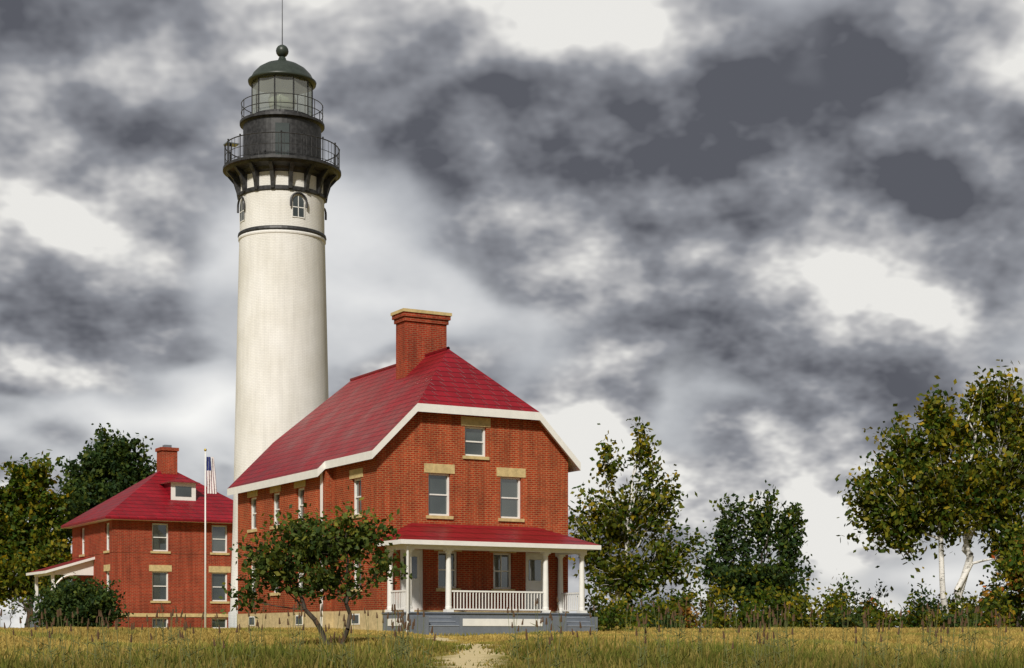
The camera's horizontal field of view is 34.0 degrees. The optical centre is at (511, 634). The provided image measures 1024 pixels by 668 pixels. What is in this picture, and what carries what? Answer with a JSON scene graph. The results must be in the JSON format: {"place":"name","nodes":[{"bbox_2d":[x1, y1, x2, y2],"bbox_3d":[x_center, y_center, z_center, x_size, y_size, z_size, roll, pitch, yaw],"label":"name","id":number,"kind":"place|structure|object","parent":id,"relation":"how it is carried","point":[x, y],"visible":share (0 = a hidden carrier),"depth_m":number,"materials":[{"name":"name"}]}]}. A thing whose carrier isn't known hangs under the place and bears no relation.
{"place":"outdoors","nodes":[
{"label":"outdoors","id":0,"kind":"place"},
{"bbox_2d":[0,626,1023,667],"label":"meadow grass","id":1,"kind":"structure","parent":0,"point":[609,650],"depth_m":35.18,"materials":[{"name":"green plant"}]},
{"bbox_2d":[0,0,1023,627],"label":"sky","id":2,"kind":"structure","parent":0,"point":[752,232],"materials":[{"name":"grey"}]},
{"bbox_2d":[141,630,983,667],"bbox_3d":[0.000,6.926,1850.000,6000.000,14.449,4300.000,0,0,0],"label":"meadow ground","id":3,"kind":"structure","parent":0,"point":[466,658],"depth_m":34.91,"materials":[{"name":"beige soil"}]},
{"bbox_2d":[1,588,31,627],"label":"sapling","id":4,"kind":"object","parent":3,"relation":"on","point":[12,610],"visible":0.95,"depth_m":86.15,"materials":[{"name":"green plant"}]},
{"bbox_2d":[0,527,71,617],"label":"tree","id":5,"kind":"object","parent":3,"relation":"on","point":[20,584],"visible":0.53,"depth_m":98.05,"materials":[{"name":"green plant"}]},
{"bbox_2d":[0,449,72,627],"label":"tree","id":6,"kind":"object","parent":3,"relation":"on","point":[25,494],"visible":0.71,"depth_m":107.01,"materials":[{"name":"green plant"}]},
{"bbox_2d":[56,472,79,581],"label":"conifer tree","id":7,"kind":"object","parent":3,"relation":"on","point":[70,500],"visible":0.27,"depth_m":111.93,"materials":[{"name":"green plant"}]},
{"bbox_2d":[21,572,133,627],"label":"shrub","id":8,"kind":"object","parent":3,"relation":"on","point":[88,600],"depth_m":80.74,"materials":[{"name":"green plant"}]},
{"bbox_2d":[55,423,156,538],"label":"tall tree","id":9,"kind":"object","parent":3,"relation":"on","point":[106,472],"visible":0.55,"depth_m":124.31,"materials":[{"name":"green plant"}]},
{"bbox_2d":[26,445,232,628],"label":"house","id":10,"kind":"structure","parent":3,"relation":"on","point":[143,540],"depth_m":90.06,"materials":[{"name":"red brick"}]},
{"bbox_2d":[204,449,216,627],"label":"flagpole","id":11,"kind":"object","parent":3,"relation":"on","point":[210,472],"visible":0.98,"depth_m":80.03,"materials":[{"name":"white metal"}]},
{"bbox_2d":[223,0,340,627],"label":"lighthouse tower","id":12,"kind":"structure","parent":3,"relation":"on","point":[282,176],"depth_m":77.02,"materials":[{"name":"white paint"}]},
{"bbox_2d":[218,486,412,645],"bbox_3d":[-4.797,-1.462,40.934,4.779,4.317,2.864,0,0,0],"label":"apple tree","id":13,"kind":"object","parent":3,"relation":"on","point":[308,545],"visible":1,"depth_m":40.79,"materials":[{"name":"green plant"}]},
{"bbox_2d":[227,308,600,635],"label":"keepers house","id":14,"kind":"structure","parent":3,"relation":"on","point":[465,467],"depth_m":62.29,"materials":[{"name":"red brick"}]},
{"bbox_2d":[0,598,1023,667],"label":"meadow weeds","id":15,"kind":"object","parent":3,"relation":"on","point":[405,624],"visible":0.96,"depth_m":30.98,"materials":[{"name":"yellow"}]},
{"bbox_2d":[585,583,612,625],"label":"sapling","id":16,"kind":"object","parent":3,"relation":"on","point":[596,602],"visible":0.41,"depth_m":69.45,"materials":[{"name":"green plant"}]},
{"bbox_2d":[577,596,647,630],"bbox_3d":[3.729,-0.604,64.276,2.975,1.788,2.859,0,0,0],"label":"bush","id":17,"kind":"object","parent":3,"relation":"on","point":[607,622],"visible":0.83,"depth_m":64.18,"materials":[{"name":"green plant"}]},
{"bbox_2d":[586,590,640,626],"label":"bush","id":18,"kind":"object","parent":3,"relation":"on","point":[610,604],"visible":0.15,"depth_m":73.84,"materials":[{"name":"green plant"}]},
{"bbox_2d":[599,599,637,623],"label":"sapling","id":19,"kind":"object","parent":3,"relation":"on","point":[621,608],"visible":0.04,"depth_m":74.98,"materials":[{"name":"green plant"}]},
{"bbox_2d":[616,591,638,611],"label":"sapling","id":20,"kind":"object","parent":3,"relation":"on","point":[631,605],"visible":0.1,"depth_m":79.61,"materials":[{"name":"green plant"}]},
{"bbox_2d":[568,416,710,610],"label":"birch cluster","id":21,"kind":"object","parent":3,"relation":"on","point":[623,524],"visible":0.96,"depth_m":79.63,"materials":[{"name":"green plant"}]},
{"bbox_2d":[620,586,658,625],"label":"bush","id":22,"kind":"object","parent":3,"relation":"on","point":[644,607],"visible":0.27,"depth_m":72.48,"materials":[{"name":"green plant"}]},
{"bbox_2d":[618,599,669,627],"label":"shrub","id":23,"kind":"object","parent":3,"relation":"on","point":[626,625],"visible":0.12,"depth_m":70.00,"materials":[{"name":"green plant"}]},
{"bbox_2d":[635,585,676,624],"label":"bush","id":24,"kind":"object","parent":3,"relation":"on","point":[662,607],"visible":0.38,"depth_m":69.37,"materials":[{"name":"green plant"}]},
{"bbox_2d":[641,593,677,618],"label":"sapling","id":25,"kind":"object","parent":3,"relation":"on","point":[648,607],"visible":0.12,"depth_m":70.35,"materials":[{"name":"green plant"}]},
{"bbox_2d":[629,600,694,628],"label":"bush","id":26,"kind":"object","parent":3,"relation":"on","point":[662,623],"visible":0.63,"depth_m":66.69,"materials":[{"name":"green plant"}]},
{"bbox_2d":[647,577,707,622],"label":"bush","id":27,"kind":"object","parent":3,"relation":"on","point":[684,591],"visible":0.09,"depth_m":78.98,"materials":[{"name":"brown plant"}]},
{"bbox_2d":[660,602,695,628],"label":"sapling","id":28,"kind":"object","parent":3,"relation":"on","point":[675,607],"visible":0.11,"depth_m":72.20,"materials":[{"name":"green plant"}]},
{"bbox_2d":[652,574,707,627],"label":"bush","id":29,"kind":"object","parent":3,"relation":"on","point":[689,595],"visible":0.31,"depth_m":74.74,"materials":[{"name":"green plant"}]},
{"bbox_2d":[672,596,704,628],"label":"bush","id":30,"kind":"object","parent":3,"relation":"on","point":[687,610],"visible":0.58,"depth_m":72.43,"materials":[{"name":"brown plant"}]},
{"bbox_2d":[698,610,719,627],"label":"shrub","id":31,"kind":"object","parent":3,"relation":"on","point":[706,620],"visible":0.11,"depth_m":75.31,"materials":[{"name":"green plant"}]},
{"bbox_2d":[695,572,729,625],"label":"bush","id":32,"kind":"object","parent":3,"relation":"on","point":[711,592],"visible":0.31,"depth_m":81.14,"materials":[{"name":"green plant"}]},
{"bbox_2d":[699,604,735,627],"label":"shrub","id":33,"kind":"object","parent":3,"relation":"on","point":[710,612],"visible":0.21,"depth_m":69.59,"materials":[{"name":"green plant"}]},
{"bbox_2d":[697,579,744,628],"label":"bush","id":34,"kind":"object","parent":3,"relation":"on","point":[722,622],"visible":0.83,"depth_m":65.68,"materials":[{"name":"green plant"}]},
{"bbox_2d":[727,607,761,627],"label":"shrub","id":35,"kind":"object","parent":3,"relation":"on","point":[743,620],"visible":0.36,"depth_m":66.49,"materials":[{"name":"green plant"}]},
{"bbox_2d":[727,589,765,618],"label":"sapling","id":36,"kind":"object","parent":3,"relation":"on","point":[752,600],"visible":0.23,"depth_m":75.78,"materials":[{"name":"green plant"}]},
{"bbox_2d":[730,608,765,628],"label":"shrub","id":37,"kind":"object","parent":3,"relation":"on","point":[740,618],"visible":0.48,"depth_m":66.24,"materials":[{"name":"green plant"}]},
{"bbox_2d":[692,480,815,608],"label":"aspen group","id":38,"kind":"object","parent":3,"relation":"on","point":[747,574],"visible":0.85,"depth_m":87.78,"materials":[{"name":"green plant"}]},
{"bbox_2d":[738,599,791,626],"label":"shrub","id":39,"kind":"object","parent":3,"relation":"on","point":[767,619],"visible":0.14,"depth_m":67.10,"materials":[{"name":"green plant"}]},
{"bbox_2d":[747,592,787,626],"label":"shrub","id":40,"kind":"object","parent":3,"relation":"on","point":[763,606],"visible":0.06,"depth_m":73.05,"materials":[{"name":"green plant"}]},
{"bbox_2d":[746,569,798,627],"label":"bush","id":41,"kind":"object","parent":3,"relation":"on","point":[766,596],"visible":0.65,"depth_m":65.66,"materials":[{"name":"green plant"}]},
{"bbox_2d":[764,573,824,627],"bbox_3d":[10.854,-1.030,64.462,2.293,2.680,3.064,0,0,0],"label":"bush","id":42,"kind":"object","parent":3,"relation":"on","point":[795,606],"visible":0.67,"depth_m":64.74,"materials":[{"name":"green plant"}]},
{"bbox_2d":[772,596,825,627],"bbox_3d":[11.015,-0.595,64.276,2.109,1.808,1.401,0,0,16],"label":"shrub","id":43,"kind":"object","parent":3,"relation":"on","point":[806,615],"visible":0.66,"depth_m":64.17,"materials":[{"name":"green plant"}]},
{"bbox_2d":[783,583,815,627],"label":"bush","id":44,"kind":"object","parent":3,"relation":"on","point":[800,593],"visible":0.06,"depth_m":71.31,"materials":[{"name":"green plant"}]},
{"bbox_2d":[806,578,854,627],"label":"bush","id":45,"kind":"object","parent":3,"relation":"on","point":[830,604],"visible":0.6,"depth_m":68.49,"materials":[{"name":"green plant"}]},
{"bbox_2d":[819,576,860,627],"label":"bush","id":46,"kind":"object","parent":3,"relation":"on","point":[837,597],"visible":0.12,"depth_m":80.71,"materials":[{"name":"green plant"}]},
{"bbox_2d":[817,568,868,613],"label":"bush","id":47,"kind":"object","parent":3,"relation":"on","point":[840,586],"visible":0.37,"depth_m":73.93,"materials":[{"name":"green plant"}]},
{"bbox_2d":[815,593,881,627],"bbox_3d":[12.783,-0.657,64.184,2.459,1.920,1.951,0,0,-43],"label":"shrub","id":48,"kind":"object","parent":3,"relation":"on","point":[852,619],"visible":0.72,"depth_m":63.94,"materials":[{"name":"green plant"}]},
{"bbox_2d":[837,600,897,627],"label":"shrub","id":49,"kind":"object","parent":3,"relation":"on","point":[870,606],"visible":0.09,"depth_m":69.75,"materials":[{"name":"green plant"}]},
{"bbox_2d":[848,566,893,614],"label":"bush","id":50,"kind":"object","parent":3,"relation":"on","point":[870,602],"visible":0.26,"depth_m":78.38,"materials":[{"name":"green plant"}]},
{"bbox_2d":[855,604,892,627],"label":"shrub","id":51,"kind":"object","parent":3,"relation":"on","point":[876,618],"visible":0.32,"depth_m":68.04,"materials":[{"name":"green plant"}]},
{"bbox_2d":[859,597,895,618],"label":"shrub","id":52,"kind":"object","parent":3,"relation":"on","point":[873,601],"visible":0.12,"depth_m":72.67,"materials":[{"name":"green plant"}]},
{"bbox_2d":[874,600,907,627],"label":"bush","id":53,"kind":"object","parent":3,"relation":"on","point":[894,620],"visible":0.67,"depth_m":68.17,"materials":[{"name":"green plant"}]},
{"bbox_2d":[890,602,930,627],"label":"bush","id":54,"kind":"object","parent":3,"relation":"on","point":[907,618],"visible":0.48,"depth_m":66.64,"materials":[{"name":"green plant"}]},
{"bbox_2d":[903,582,932,626],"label":"sapling","id":55,"kind":"object","parent":3,"relation":"on","point":[911,602],"visible":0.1,"depth_m":69.97,"materials":[{"name":"green plant"}]},
{"bbox_2d":[901,567,946,627],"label":"bush","id":56,"kind":"object","parent":3,"relation":"on","point":[923,602],"visible":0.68,"depth_m":66.39,"materials":[{"name":"green plant"}]},
{"bbox_2d":[898,603,959,627],"bbox_3d":[16.149,-0.467,64.296,2.699,1.469,1.763,0,0,0],"label":"bush","id":57,"kind":"object","parent":3,"relation":"on","point":[930,620],"visible":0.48,"depth_m":64.17,"materials":[{"name":"green plant"}]},
{"bbox_2d":[835,359,1023,615],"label":"birch","id":58,"kind":"object","parent":3,"relation":"on","point":[983,492],"visible":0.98,"depth_m":74.51,"materials":[{"name":"green plant"}]},
{"bbox_2d":[928,592,967,609],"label":"sapling","id":59,"kind":"object","parent":3,"relation":"on","point":[947,599],"visible":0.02,"depth_m":81.63,"materials":[{"name":"green plant"}]},
{"bbox_2d":[924,605,983,627],"bbox_3d":[17.225,-0.459,64.564,2.468,1.399,2.473,0,0,0],"label":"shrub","id":60,"kind":"object","parent":3,"relation":"on","point":[971,617],"visible":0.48,"depth_m":64.09,"materials":[{"name":"green plant"}]},
{"bbox_2d":[936,589,972,614],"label":"sapling","id":61,"kind":"object","parent":3,"relation":"on","point":[953,601],"visible":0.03,"depth_m":80.52,"materials":[{"name":"green plant"}]},
{"bbox_2d":[939,584,988,618],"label":"bush","id":62,"kind":"object","parent":3,"relation":"on","point":[972,606],"visible":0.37,"depth_m":72.98,"materials":[{"name":"green plant"}]},
{"bbox_2d":[948,601,983,627],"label":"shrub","id":63,"kind":"object","parent":3,"relation":"on","point":[971,612],"visible":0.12,"depth_m":67.12,"materials":[{"name":"green plant"}]},
{"bbox_2d":[966,575,1001,612],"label":"bush","id":64,"kind":"object","parent":3,"relation":"on","point":[990,585],"visible":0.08,"depth_m":77.41,"materials":[{"name":"green plant"}]},
{"bbox_2d":[978,612,1015,627],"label":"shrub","id":65,"kind":"object","parent":3,"relation":"on","point":[1013,621],"visible":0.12,"depth_m":68.80,"materials":[{"name":"green plant"}]},
{"bbox_2d":[971,578,1023,627],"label":"bush","id":66,"kind":"object","parent":3,"relation":"on","point":[988,619],"visible":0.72,"depth_m":65.61,"materials":[{"name":"green plant"}]},
{"bbox_2d":[979,566,1017,624],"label":"bush","id":67,"kind":"object","parent":3,"relation":"on","point":[998,597],"visible":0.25,"depth_m":69.79,"materials":[{"name":"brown plant"}]},
{"bbox_2d":[977,610,1023,627],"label":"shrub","id":68,"kind":"object","parent":3,"relation":"on","point":[1022,623],"visible":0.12,"depth_m":70.90,"materials":[{"name":"green plant"}]},
{"bbox_2d":[978,512,1023,627],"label":"tree","id":69,"kind":"object","parent":3,"relation":"on","point":[1013,569],"visible":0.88,"depth_m":69.46,"materials":[{"name":"green plant"}]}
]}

